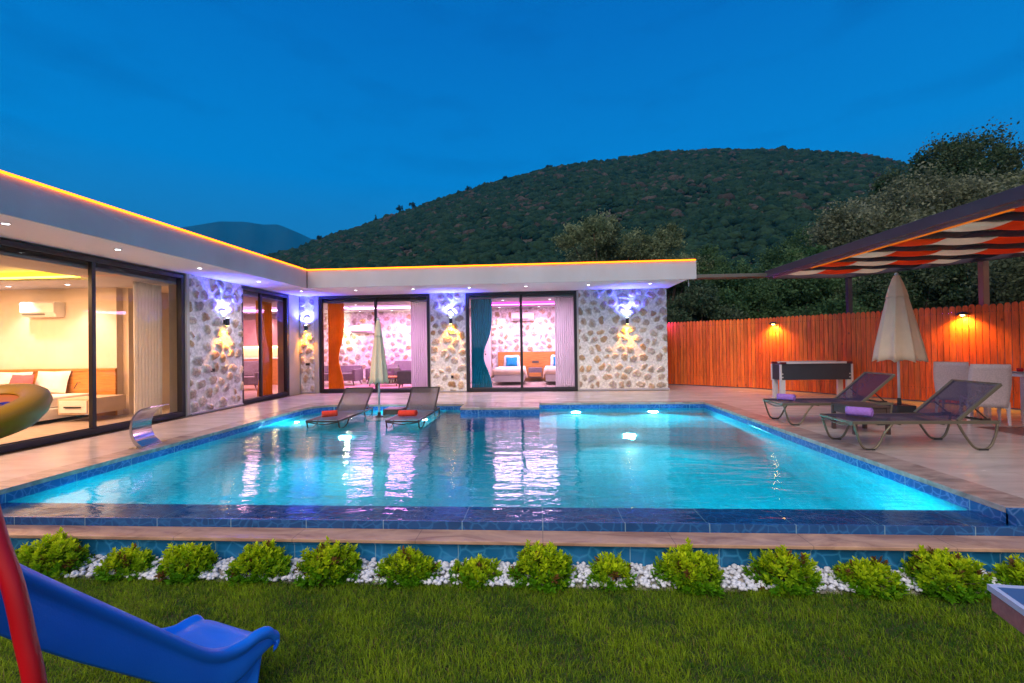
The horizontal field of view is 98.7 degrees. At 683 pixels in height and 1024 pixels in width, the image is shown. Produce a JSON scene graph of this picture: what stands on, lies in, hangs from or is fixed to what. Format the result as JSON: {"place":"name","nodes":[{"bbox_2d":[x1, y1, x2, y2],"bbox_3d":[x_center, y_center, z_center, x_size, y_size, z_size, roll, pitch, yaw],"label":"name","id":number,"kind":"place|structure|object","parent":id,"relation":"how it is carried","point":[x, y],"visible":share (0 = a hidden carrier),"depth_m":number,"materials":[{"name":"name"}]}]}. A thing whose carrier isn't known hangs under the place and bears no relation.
{"place":"outdoors","nodes":[
{"label":"outdoors","id":0,"kind":"place"},
{"bbox_2d":[177,221,316,254],"bbox_3d":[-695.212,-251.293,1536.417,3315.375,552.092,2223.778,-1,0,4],"label":"mountain","id":1,"kind":"structure","parent":0,"point":[262,239],"depth_m":1615.14,"materials":[{"name":"blue"}]},
{"bbox_2d":[470,317,490,382],"bbox_3d":[-1.205,0.262,14.359,1.000,2.160,0.085,-1,0,4],"label":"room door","id":2,"kind":"structure","parent":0,"point":[487,356],"depth_m":14.35,"materials":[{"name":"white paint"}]},
{"bbox_2d":[0,408,1012,525],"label":"pool water","id":3,"kind":"structure","parent":0,"point":[691,465],"depth_m":4.37,"materials":[{"name":"blue liquid"}]},
{"bbox_2d":[0,377,1023,497],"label":"terrace","id":4,"kind":"structure","parent":0,"point":[999,465],"depth_m":5.99,"materials":[{"name":"beige tile"}]},
{"bbox_2d":[0,393,302,455],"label":"drain slot","id":5,"kind":"object","parent":4,"relation":"attached to","point":[128,429],"visible":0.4,"depth_m":6.42,"materials":[{"name":"black metal"}]},
{"bbox_2d":[771,361,852,396],"bbox_3d":[6.373,0.804,9.434,1.466,0.765,0.548,-1,0,4],"label":"football table","id":6,"kind":"object","parent":4,"relation":"on","point":[837,371],"visible":0.94,"depth_m":9.21,"materials":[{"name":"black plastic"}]},
{"bbox_2d":[763,372,895,425],"bbox_3d":[4.637,0.831,6.497,1.542,0.721,0.572,-1,0,4],"label":"sun lounger","id":7,"kind":"object","parent":4,"relation":"on","point":[864,387],"visible":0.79,"depth_m":6.44,"materials":[{"name":"grey fabric"}]},
{"bbox_2d":[777,393,795,400],"bbox_3d":[4.019,0.816,6.453,0.116,0.095,0.222,0,-1,-43],"label":"rolled towel","id":8,"kind":"object","parent":7,"relation":"on","point":[790,397],"visible":1,"depth_m":6.41,"materials":[{"name":"purple fabric"}]},
{"bbox_2d":[667,301,1023,408],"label":"picket fence","id":9,"kind":"object","parent":4,"relation":"on","point":[771,342],"visible":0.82,"depth_m":9.72,"materials":[{"name":"brown wood"}]},
{"bbox_2d":[955,312,968,316],"bbox_3d":[8.054,-0.482,7.871,0.180,0.100,0.180,-1,-1,-27],"label":"fence lamp","id":10,"kind":"object","parent":9,"relation":"attached to","point":[963,314],"visible":1,"depth_m":7.84,"materials":[{"name":"metal"}]},
{"bbox_2d":[831,402,890,434],"bbox_3d":[4.575,1.002,5.788,0.442,0.360,0.442,-1,0,4],"label":"side table","id":11,"kind":"object","parent":4,"relation":"on","point":[841,406],"visible":0.66,"depth_m":5.74,"materials":[{"name":"brown wicker"}]},
{"bbox_2d":[765,185,1023,363],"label":"awning pergola","id":12,"kind":"object","parent":4,"relation":"on","point":[961,236],"visible":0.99,"depth_m":6.84,"materials":[{"name":"brown paint"}]},
{"bbox_2d":[688,273,766,285],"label":"steel beam","id":13,"kind":"structure","parent":12,"relation":"attached to","point":[731,276],"depth_m":9.67,"materials":[{"name":"grey metal"}]},
{"bbox_2d":[872,272,928,412],"bbox_3d":[6.375,0.012,7.258,0.655,2.310,0.648,-1,-1,25],"label":"parasol","id":14,"kind":"object","parent":4,"relation":"on","point":[898,338],"visible":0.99,"depth_m":7.13,"materials":[{"name":"beige fabric"}]},
{"bbox_2d":[820,379,1002,450],"bbox_3d":[4.495,0.820,5.023,1.542,0.721,0.572,-1,0,4],"label":"sun lounger","id":15,"kind":"object","parent":4,"relation":"on","point":[956,399],"visible":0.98,"depth_m":4.93,"materials":[{"name":"grey"}]},
{"bbox_2d":[845,406,873,416],"bbox_3d":[3.949,0.798,5.004,0.127,0.105,0.243,0,-1,-43],"label":"rolled towel","id":16,"kind":"object","parent":15,"relation":"on","point":[859,411],"visible":1,"depth_m":4.97,"materials":[{"name":"purple fabric"}]},
{"bbox_2d":[933,361,979,416],"bbox_3d":[7.004,0.734,6.949,0.589,0.845,0.432,-1,-1,-35],"label":"dining chair","id":17,"kind":"object","parent":4,"relation":"on","point":[944,373],"visible":0.35,"depth_m":6.84,"materials":[{"name":"beige fabric"}]},
{"bbox_2d":[967,364,1011,425],"bbox_3d":[6.718,0.732,6.249,0.432,0.845,0.589,-1,-1,35],"label":"dining chair","id":18,"kind":"object","parent":4,"relation":"on","point":[999,399],"visible":0.63,"depth_m":6.04,"materials":[{"name":"beige fabric"}]},
{"bbox_2d":[984,372,1023,420],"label":"dining table","id":19,"kind":"object","parent":4,"relation":"on","point":[987,411],"visible":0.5,"depth_m":6.33,"materials":[{"name":"white paint"}]},
{"bbox_2d":[1006,508,1023,525],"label":"terrace side wall","id":20,"kind":"structure","parent":4,"relation":"attached to","point":[1018,513],"depth_m":3.10,"materials":[{"name":"tile"}]},
{"bbox_2d":[0,574,1023,682],"bbox_3d":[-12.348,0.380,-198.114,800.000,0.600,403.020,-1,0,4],"label":"lawn ground","id":21,"kind":"structure","parent":0,"point":[673,622],"depth_m":2.38,"materials":[{"name":"plant"}]},
{"bbox_2d":[0,383,279,682],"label":"garden slide","id":22,"kind":"object","parent":21,"relation":"on","point":[39,613],"visible":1,"depth_m":1.53,"materials":[{"name":"blue plastic"}]},
{"bbox_2d":[47,553,1019,596],"bbox_3d":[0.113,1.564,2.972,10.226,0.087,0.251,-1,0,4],"label":"pebbles","id":23,"kind":"object","parent":21,"relation":"on","point":[222,565],"visible":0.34,"depth_m":2.95,"materials":[{"name":"white gravel"}]},
{"bbox_2d":[17,526,97,580],"bbox_3d":[-3.317,1.526,3.144,0.589,0.308,0.406,-1,0,4],"label":"bush","id":24,"kind":"object","parent":23,"relation":"on","point":[50,554],"visible":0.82,"depth_m":3.10,"materials":[{"name":"green plant"}]},
{"bbox_2d":[92,542,157,582],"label":"bush","id":25,"kind":"object","parent":23,"relation":"on","point":[121,560],"visible":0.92,"depth_m":3.07,"materials":[{"name":"green plant"}]},
{"bbox_2d":[153,542,218,586],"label":"bush","id":26,"kind":"object","parent":23,"relation":"on","point":[183,562],"visible":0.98,"depth_m":3.04,"materials":[{"name":"green plant"}]},
{"bbox_2d":[224,538,292,585],"bbox_3d":[-1.760,1.524,3.082,0.483,0.268,0.334,-1,0,-10],"label":"bush","id":27,"kind":"object","parent":23,"relation":"on","point":[272,558],"visible":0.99,"depth_m":3.00,"materials":[{"name":"green plant"}]},
{"bbox_2d":[293,536,362,587],"bbox_3d":[-1.265,1.505,3.036,0.485,0.288,0.355,-1,0,4],"label":"bush","id":28,"kind":"object","parent":23,"relation":"on","point":[321,563],"visible":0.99,"depth_m":2.97,"materials":[{"name":"green plant"}]},
{"bbox_2d":[372,545,441,589],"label":"bush","id":29,"kind":"object","parent":23,"relation":"on","point":[402,562],"visible":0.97,"depth_m":2.94,"materials":[{"name":"green plant"}]},
{"bbox_2d":[448,553,502,591],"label":"bush","id":30,"kind":"object","parent":23,"relation":"on","point":[480,570],"visible":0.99,"depth_m":2.92,"materials":[{"name":"green plant"}]},
{"bbox_2d":[506,539,577,595],"bbox_3d":[0.213,1.483,2.933,0.461,0.292,0.353,-1,-1,25],"label":"bush","id":31,"kind":"object","parent":23,"relation":"on","point":[541,561],"visible":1,"depth_m":2.88,"materials":[{"name":"green plant"}]},
{"bbox_2d":[584,551,637,591],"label":"bush","id":32,"kind":"object","parent":23,"relation":"on","point":[614,568],"visible":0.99,"depth_m":2.87,"materials":[{"name":"green plant"}]},
{"bbox_2d":[650,537,725,597],"bbox_3d":[1.154,1.453,2.880,0.489,0.317,0.366,-1,0,4],"label":"bush","id":33,"kind":"object","parent":23,"relation":"on","point":[684,567],"visible":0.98,"depth_m":2.82,"materials":[{"name":"green plant"}]},
{"bbox_2d":[741,544,824,598],"bbox_3d":[1.748,1.466,2.853,0.474,0.276,0.332,-1,0,4],"label":"bush","id":34,"kind":"object","parent":23,"relation":"on","point":[784,564],"visible":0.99,"depth_m":2.79,"materials":[{"name":"green plant"}]},
{"bbox_2d":[828,555,909,602],"bbox_3d":[2.267,1.482,2.811,0.429,0.226,0.368,-1,0,4],"label":"bush","id":35,"kind":"object","parent":23,"relation":"on","point":[863,575],"visible":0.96,"depth_m":2.75,"materials":[{"name":"green plant"}]},
{"bbox_2d":[898,544,994,604],"bbox_3d":[2.748,1.443,2.796,0.550,0.295,0.398,-1,0,4],"label":"bush","id":36,"kind":"object","parent":23,"relation":"on","point":[925,567],"visible":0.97,"depth_m":2.71,"materials":[{"name":"green plant"}]},
{"bbox_2d":[987,553,1023,585],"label":"bush","id":37,"kind":"object","parent":23,"relation":"on","point":[1012,572],"visible":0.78,"depth_m":2.76,"materials":[{"name":"green plant"}]},
{"bbox_2d":[987,584,1023,633],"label":"games table","id":38,"kind":"object","parent":21,"relation":"on","point":[1007,602],"visible":1,"depth_m":1.03,"materials":[{"name":"blue wood"}]},
{"bbox_2d":[0,400,1023,512],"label":"pool edge paving","id":39,"kind":"structure","parent":0,"point":[988,496],"depth_m":5.00,"materials":[{"name":"tile"}]},
{"bbox_2d":[129,404,168,448],"bbox_3d":[-4.601,1.073,5.589,0.253,0.522,0.460,-1,0,-3],"label":"pool fountain","id":40,"kind":"object","parent":39,"relation":"on","point":[141,433],"visible":1,"depth_m":5.55,"materials":[{"name":"silver metal"}]},
{"bbox_2d":[3,355,1020,509],"bbox_3d":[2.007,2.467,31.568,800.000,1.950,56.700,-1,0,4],"label":"ground","id":41,"kind":"structure","parent":0,"point":[671,376],"depth_m":7.75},
{"bbox_2d":[0,170,696,454],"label":"villa","id":42,"kind":"object","parent":41,"relation":"on","point":[53,240],"visible":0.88,"depth_m":9.27,"materials":[{"name":"stone"}]},
{"bbox_2d":[19,301,64,317],"bbox_3d":[-8.795,-0.598,8.237,0.680,0.280,0.205,-1,0,4],"label":"air conditioner","id":43,"kind":"object","parent":42,"relation":"attached to","point":[41,309],"visible":1,"depth_m":8.15,"materials":[{"name":"white paint"}]},
{"bbox_2d":[0,368,117,415],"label":"headboard","id":44,"kind":"object","parent":42,"relation":"on","point":[106,381],"visible":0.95,"depth_m":8.23,"materials":[{"name":"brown wood"}]},
{"bbox_2d":[37,393,88,421],"bbox_3d":[-8.896,1.151,7.310,2.200,0.370,1.900,-1,0,4],"label":"double bed","id":45,"kind":"object","parent":42,"relation":"on","point":[51,413],"visible":0.05,"depth_m":7.58,"materials":[{"name":"white paint"}]},
{"bbox_2d":[0,372,32,383],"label":"pillow","id":46,"kind":"object","parent":45,"relation":"on","point":[5,377],"visible":0.29,"depth_m":8.22,"materials":[{"name":"white fabric"}]},
{"bbox_2d":[9,374,34,383],"bbox_3d":[-8.929,0.788,7.994,0.440,0.380,0.140,-1,-15,4],"label":"cushion","id":47,"kind":"object","parent":45,"relation":"on","point":[22,379],"visible":0.41,"depth_m":7.97,"materials":[{"name":"fabric"}]},
{"bbox_2d":[35,371,70,392],"bbox_3d":[-8.576,0.755,8.197,0.660,0.420,0.160,-1,-15,4],"label":"pillow","id":48,"kind":"object","parent":45,"relation":"on","point":[54,382],"visible":0.85,"depth_m":8.14,"materials":[{"name":"white fabric"}]},
{"bbox_2d":[58,394,125,414],"bbox_3d":[-7.424,1.113,7.782,0.580,0.270,0.695,-1,0,4],"label":"nightstand","id":49,"kind":"object","parent":42,"relation":"on","point":[80,405],"visible":0.87,"depth_m":7.55,"materials":[{"name":"brown wood"}]},
{"bbox_2d":[0,238,185,452],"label":"sliding door","id":50,"kind":"structure","parent":42,"relation":"in","point":[93,429],"depth_m":6.39,"materials":[{"name":"metal"}]},
{"bbox_2d":[133,281,161,415],"bbox_3d":[-6.381,0.162,7.712,0.071,2.360,0.563,-1,0,4],"label":"curtain","id":51,"kind":"object","parent":42,"relation":"hanging from","point":[147,317],"visible":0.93,"depth_m":7.68,"materials":[{"name":"beige fabric"}]},
{"bbox_2d":[223,318,229,325],"bbox_3d":[-5.793,-0.397,8.937,0.108,0.154,0.076,-1,0,4],"label":"wall lamp","id":52,"kind":"object","parent":42,"relation":"attached to","point":[226,321],"visible":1,"depth_m":8.91,"materials":[{"name":"metal"}]},
{"bbox_2d":[244,361,258,389],"bbox_3d":[-7.801,1.006,13.045,0.700,0.855,0.726,-1,-1,-14],"label":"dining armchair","id":53,"kind":"object","parent":42,"relation":"on","point":[251,372],"visible":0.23,"depth_m":13.16,"materials":[{"name":"grey fabric"}]},
{"bbox_2d":[243,320,277,384],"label":"wall","id":54,"kind":"structure","parent":42,"relation":"on","point":[249,333],"depth_m":15.08,"materials":[{"name":"paint"}]},
{"bbox_2d":[256,300,272,396],"bbox_3d":[-6.177,0.187,10.970,0.071,2.360,0.633,-1,0,4],"label":"curtain","id":55,"kind":"object","parent":42,"relation":"hanging from","point":[267,344],"visible":0.78,"depth_m":11.04,"materials":[{"name":"fabric"}]},
{"bbox_2d":[241,286,288,403],"bbox_3d":[-5.852,0.090,10.430,0.100,2.575,1.810,-1,0,4],"label":"sliding door","id":56,"kind":"structure","parent":42,"relation":"in","point":[285,297],"depth_m":10.26,"materials":[{"name":"metal"}]},
{"bbox_2d":[328,301,344,388],"bbox_3d":[-4.844,0.117,12.125,0.463,2.480,0.071,-1,0,4],"label":"curtain","id":57,"kind":"object","parent":42,"relation":"hanging from","point":[335,326],"visible":0.98,"depth_m":12.12,"materials":[{"name":"orange fabric"}]},
{"bbox_2d":[324,365,362,385],"bbox_3d":[-5.667,1.098,14.114,1.600,0.625,0.722,-1,0,4],"label":"sofa","id":58,"kind":"object","parent":42,"relation":"on","point":[352,373],"visible":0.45,"depth_m":14.05,"materials":[{"name":"grey fabric"}]},
{"bbox_2d":[347,325,373,333],"bbox_3d":[-5.180,-0.413,15.053,0.900,0.280,0.205,-1,0,4],"label":"air conditioner","id":59,"kind":"object","parent":42,"relation":"attached to","point":[358,329],"visible":0.87,"depth_m":14.97,"materials":[{"name":"white paint"}]},
{"bbox_2d":[324,384,410,388],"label":"floor","id":60,"kind":"structure","parent":42,"relation":"on","point":[381,385],"depth_m":13.54,"materials":[{"name":"beige tile"}]},
{"bbox_2d":[368,376,401,386],"bbox_3d":[-3.895,1.226,13.560,0.900,0.302,0.500,-1,0,4],"label":"coffee table","id":61,"kind":"object","parent":60,"relation":"on","point":[395,377],"visible":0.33,"depth_m":13.32,"materials":[{"name":"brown wood"}]},
{"bbox_2d":[397,370,410,387],"bbox_3d":[-2.905,0.930,12.756,0.726,0.855,0.720,-1,0,-5],"label":"armchair","id":62,"kind":"object","parent":60,"relation":"on","point":[403,376],"visible":0.37,"depth_m":12.38,"materials":[{"name":"grey fabric"}]},
{"bbox_2d":[319,294,430,392],"bbox_3d":[-3.669,0.059,11.772,3.010,2.595,0.100,-1,0,4],"label":"sliding door","id":63,"kind":"structure","parent":42,"relation":"in","point":[321,321],"depth_m":11.75,"materials":[{"name":"metal"}]},
{"bbox_2d":[365,364,399,383],"bbox_3d":[-4.238,1.081,14.525,0.950,0.625,0.722,-1,0,4],"label":"armchair","id":64,"kind":"object","parent":42,"relation":"on","point":[396,368],"visible":0.48,"depth_m":14.20,"materials":[{"name":"grey fabric"}]},
{"bbox_2d":[387,360,410,382],"bbox_3d":[-3.335,1.008,14.571,1.400,0.745,0.724,-1,0,4],"label":"sofa","id":65,"kind":"object","parent":42,"relation":"on","point":[404,364],"visible":0.28,"depth_m":14.76,"materials":[{"name":"grey fabric"}]},
{"bbox_2d":[410,297,427,387],"bbox_3d":[-2.494,0.055,11.979,0.533,2.530,0.071,-1,0,4],"label":"curtain","id":66,"kind":"object","parent":42,"relation":"hanging from","point":[419,372],"visible":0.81,"depth_m":11.98,"materials":[{"name":"fabric"}]},
{"bbox_2d":[471,296,491,387],"bbox_3d":[-0.816,0.030,11.894,0.573,2.530,0.071,-1,0,4],"label":"curtain","id":67,"kind":"object","parent":42,"relation":"hanging from","point":[481,316],"visible":0.94,"depth_m":11.89,"materials":[{"name":"teal fabric"}]},
{"bbox_2d":[491,366,527,381],"bbox_3d":[-0.045,1.011,13.976,1.098,0.420,1.654,-1,0,4],"label":"single bed","id":68,"kind":"object","parent":42,"relation":"on","point":[506,374],"visible":0.97,"depth_m":13.21,"materials":[{"name":"white fabric"}]},
{"bbox_2d":[506,357,516,365],"bbox_3d":[-0.012,0.671,14.584,0.380,0.320,0.120,-1,-15,4],"label":"cushion","id":69,"kind":"object","parent":68,"relation":"on","point":[511,361],"visible":1,"depth_m":14.54,"materials":[{"name":"blue fabric"}]},
{"bbox_2d":[504,355,519,365],"bbox_3d":[-0.002,0.633,14.754,0.560,0.400,0.150,-1,-15,4],"label":"pillow","id":70,"kind":"object","parent":68,"relation":"on","point":[518,359],"visible":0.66,"depth_m":14.72,"materials":[{"name":"white fabric"}]},
{"bbox_2d":[466,291,577,391],"bbox_3d":[0.248,-0.002,11.527,2.890,2.595,0.100,-1,0,4],"label":"sliding door","id":71,"kind":"structure","parent":42,"relation":"in","point":[476,389],"depth_m":11.49,"materials":[{"name":"metal"}]},
{"bbox_2d":[511,312,533,320],"bbox_3d":[0.353,-0.839,14.711,0.750,0.280,0.205,-1,0,4],"label":"air conditioner","id":72,"kind":"object","parent":42,"relation":"attached to","point":[526,316],"visible":0.98,"depth_m":14.62,"materials":[{"name":"white paint"}]},
{"bbox_2d":[498,351,554,380],"bbox_3d":[1.206,0.819,14.718,3.350,0.980,0.060,-1,0,4],"label":"headboard","id":73,"kind":"object","parent":42,"relation":"on","point":[542,359],"visible":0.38,"depth_m":14.73,"materials":[{"name":"brown wood"}]},
{"bbox_2d":[528,367,541,377],"bbox_3d":[0.770,1.018,14.505,0.440,0.310,0.395,-1,0,4],"label":"nightstand","id":74,"kind":"object","parent":42,"relation":"on","point":[534,372],"visible":1,"depth_m":14.32,"materials":[{"name":"brown wood"}]},
{"bbox_2d":[543,366,555,381],"bbox_3d":[1.512,0.987,13.879,1.098,0.420,1.654,-1,0,4],"label":"single bed","id":75,"kind":"object","parent":42,"relation":"on","point":[549,372],"visible":0.35,"depth_m":13.14,"materials":[{"name":"white fabric"}]},
{"bbox_2d":[554,294,574,386],"bbox_3d":[1.404,-0.005,11.756,0.503,2.530,0.071,-1,0,4],"label":"curtain","id":76,"kind":"object","parent":42,"relation":"hanging from","point":[564,341],"visible":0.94,"depth_m":11.75,"materials":[{"name":"fabric"}]},
{"bbox_2d":[0,404,1016,526],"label":"pool wall","id":77,"kind":"structure","parent":41,"relation":"in","point":[976,506],"depth_m":5.07,"materials":[{"name":"tile"}]},
{"bbox_2d":[3,516,1023,535],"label":"infinity edge wall","id":78,"kind":"structure","parent":41,"relation":"on","point":[961,530],"depth_m":3.25,"materials":[{"name":"tile"}]},
{"bbox_2d":[10,538,1023,571],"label":"planter wall","id":79,"kind":"structure","parent":41,"relation":"on","point":[643,556],"depth_m":3.10,"materials":[{"name":"tile"}]},
{"bbox_2d":[6,525,1023,552],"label":"front coping","id":80,"kind":"object","parent":79,"relation":"on","point":[957,543],"visible":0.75,"depth_m":3.12,"materials":[{"name":"stone"}]},
{"bbox_2d":[548,208,658,261],"bbox_3d":[3.531,-1.815,16.732,3.757,6.525,3.682,-1,-1,42],"label":"tree","id":81,"kind":"object","parent":41,"relation":"on","point":[596,234],"visible":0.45,"depth_m":16.29,"materials":[{"name":"green plant"}]},
{"bbox_2d":[621,217,714,373],"bbox_3d":[5.918,-1.671,17.150,3.298,6.174,3.381,-1,-1,44],"label":"tree","id":82,"kind":"object","parent":41,"relation":"on","point":[667,238],"visible":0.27,"depth_m":16.58,"materials":[{"name":"green plant"}]},
{"bbox_2d":[667,280,749,372],"bbox_3d":[5.964,-0.320,14.329,2.919,3.498,2.491,-1,0,4],"label":"tree","id":83,"kind":"object","parent":41,"relation":"on","point":[698,303],"visible":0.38,"depth_m":13.79,"materials":[{"name":"green plant"}]},
{"bbox_2d":[671,242,763,317],"bbox_3d":[8.412,-1.371,18.463,4.553,5.554,5.052,-1,0,4],"label":"tree","id":84,"kind":"object","parent":41,"relation":"on","point":[714,257],"visible":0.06,"depth_m":17.34,"materials":[{"name":"green plant"}]},
{"bbox_2d":[694,257,786,375],"bbox_3d":[7.693,-0.766,15.220,3.185,4.305,3.897,-1,0,4],"label":"tree","id":85,"kind":"object","parent":41,"relation":"on","point":[727,289],"visible":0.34,"depth_m":14.60,"materials":[{"name":"green plant"}]},
{"bbox_2d":[726,257,875,371],"bbox_3d":[9.038,-0.622,13.862,4.626,3.997,4.084,-1,0,4],"label":"tree","id":86,"kind":"object","parent":41,"relation":"on","point":[803,290],"visible":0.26,"depth_m":13.72,"materials":[{"name":"green plant"}]},
{"bbox_2d":[750,222,851,287],"bbox_3d":[13.104,-2.019,19.622,5.295,6.724,5.620,-1,-1,-34],"label":"tree","id":87,"kind":"object","parent":41,"relation":"on","point":[771,258],"visible":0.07,"depth_m":20.02,"materials":[{"name":"green plant"}]},
{"bbox_2d":[757,244,858,315],"bbox_3d":[10.903,-1.111,15.609,4.176,4.916,4.339,-1,0,4],"label":"tree","id":88,"kind":"object","parent":41,"relation":"on","point":[792,255],"visible":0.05,"depth_m":15.32,"materials":[{"name":"green plant"}]},
{"bbox_2d":[801,161,1023,305],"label":"tree","id":89,"kind":"object","parent":41,"relation":"on","point":[843,224],"visible":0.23,"depth_m":15.25,"materials":[{"name":"green plant"}]},
{"bbox_2d":[817,245,1023,380],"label":"tree","id":90,"kind":"object","parent":41,"relation":"on","point":[922,285],"visible":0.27,"depth_m":12.44,"materials":[{"name":"green plant"}]},
{"bbox_2d":[867,117,1023,350],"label":"tree","id":91,"kind":"object","parent":41,"relation":"on","point":[966,155],"visible":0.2,"depth_m":16.67,"materials":[{"name":"green plant"}]},
{"bbox_2d":[929,236,1023,358],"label":"tree","id":92,"kind":"object","parent":41,"relation":"on","point":[1010,271],"visible":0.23,"depth_m":10.61,"materials":[{"name":"green plant"}]},
{"bbox_2d":[969,163,1023,195],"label":"tree","id":93,"kind":"object","parent":41,"relation":"on","point":[1021,182],"depth_m":15.38,"materials":[{"name":"green plant"}]},
{"bbox_2d":[0,0,1023,238],"label":"sky","id":94,"kind":"structure","parent":0,"point":[311,119],"materials":[{"name":"blue"}]},
{"bbox_2d":[404,170,1012,354],"bbox_3d":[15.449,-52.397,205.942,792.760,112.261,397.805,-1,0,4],"label":"hill","id":95,"kind":"structure","parent":0,"point":[530,240],"depth_m":125.94,"materials":[{"name":"green plant"}]},
{"bbox_2d":[264,145,975,309],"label":"hillside scrub","id":96,"kind":"object","parent":95,"relation":"on","point":[750,204],"visible":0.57,"depth_m":142.02,"materials":[{"name":"green plant"}]},
{"bbox_2d":[979,426,1023,435],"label":"brown paving","id":97,"kind":"structure","parent":0,"point":[1017,430],"depth_m":5.79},
{"bbox_2d":[1022,398,1023,423],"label":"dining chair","id":98,"kind":"object","parent":97,"relation":"on","point":[1023,411],"visible":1,"depth_m":6.13,"materials":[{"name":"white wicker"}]},
{"bbox_3d":[7.443,0.449,6.445,0.220,0.020,0.220,-1,0,4],"label":"plate","id":99,"kind":"object","parent":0,"visible":0},
{"bbox_2d":[1016,368,1023,371],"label":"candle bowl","id":100,"kind":"object","parent":99,"relation":"on","point":[1019,369],"visible":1,"depth_m":6.42,"materials":[{"name":"red glass"}]},
{"label":"pool floor","id":101,"kind":"structure","parent":0,"visible":0},
{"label":"pool shelf","id":102,"kind":"structure","parent":101,"relation":"on","visible":0},
{"bbox_2d":[305,387,372,426],"bbox_3d":[-3.087,1.269,8.029,0.572,0.721,1.542,-1,0,4],"label":"sun lounger","id":103,"kind":"object","parent":102,"relation":"on","point":[353,401],"visible":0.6,"depth_m":8.45,"materials":[{"name":"grey"}]},
{"bbox_2d":[322,410,337,416],"bbox_3d":[-3.116,1.233,7.525,0.253,0.105,0.144,-1,-1,-25],"label":"rolled towel","id":104,"kind":"object","parent":103,"relation":"on","point":[330,413],"visible":1,"depth_m":7.47,"materials":[{"name":"red fabric"}]},
{"bbox_2d":[369,318,388,417],"bbox_3d":[-2.510,0.584,8.288,0.460,2.070,0.460,-1,0,4],"label":"parasol","id":105,"kind":"object","parent":102,"relation":"on","point":[378,372],"visible":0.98,"depth_m":8.21,"materials":[{"name":"beige fabric"}]},
{"bbox_2d":[383,407,405,414],"bbox_3d":[-2.319,1.470,8.731,0.362,0.300,0.362,-1,0,4],"label":"side table","id":106,"kind":"object","parent":102,"relation":"on","point":[391,410],"visible":0.44,"depth_m":8.56,"materials":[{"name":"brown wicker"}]},
{"bbox_2d":[385,387,439,426],"bbox_3d":[-1.741,1.248,7.925,0.572,0.721,1.542,-1,0,4],"label":"sun lounger","id":107,"kind":"object","parent":102,"relation":"on","point":[422,401],"visible":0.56,"depth_m":8.35,"materials":[{"name":"grey"}]},
{"bbox_2d":[398,410,417,415],"bbox_3d":[-1.762,1.212,7.440,0.304,0.105,0.144,-1,0,2],"label":"rolled towel","id":108,"kind":"object","parent":107,"relation":"on","point":[407,412],"visible":1,"depth_m":7.38,"materials":[{"name":"red fabric"}]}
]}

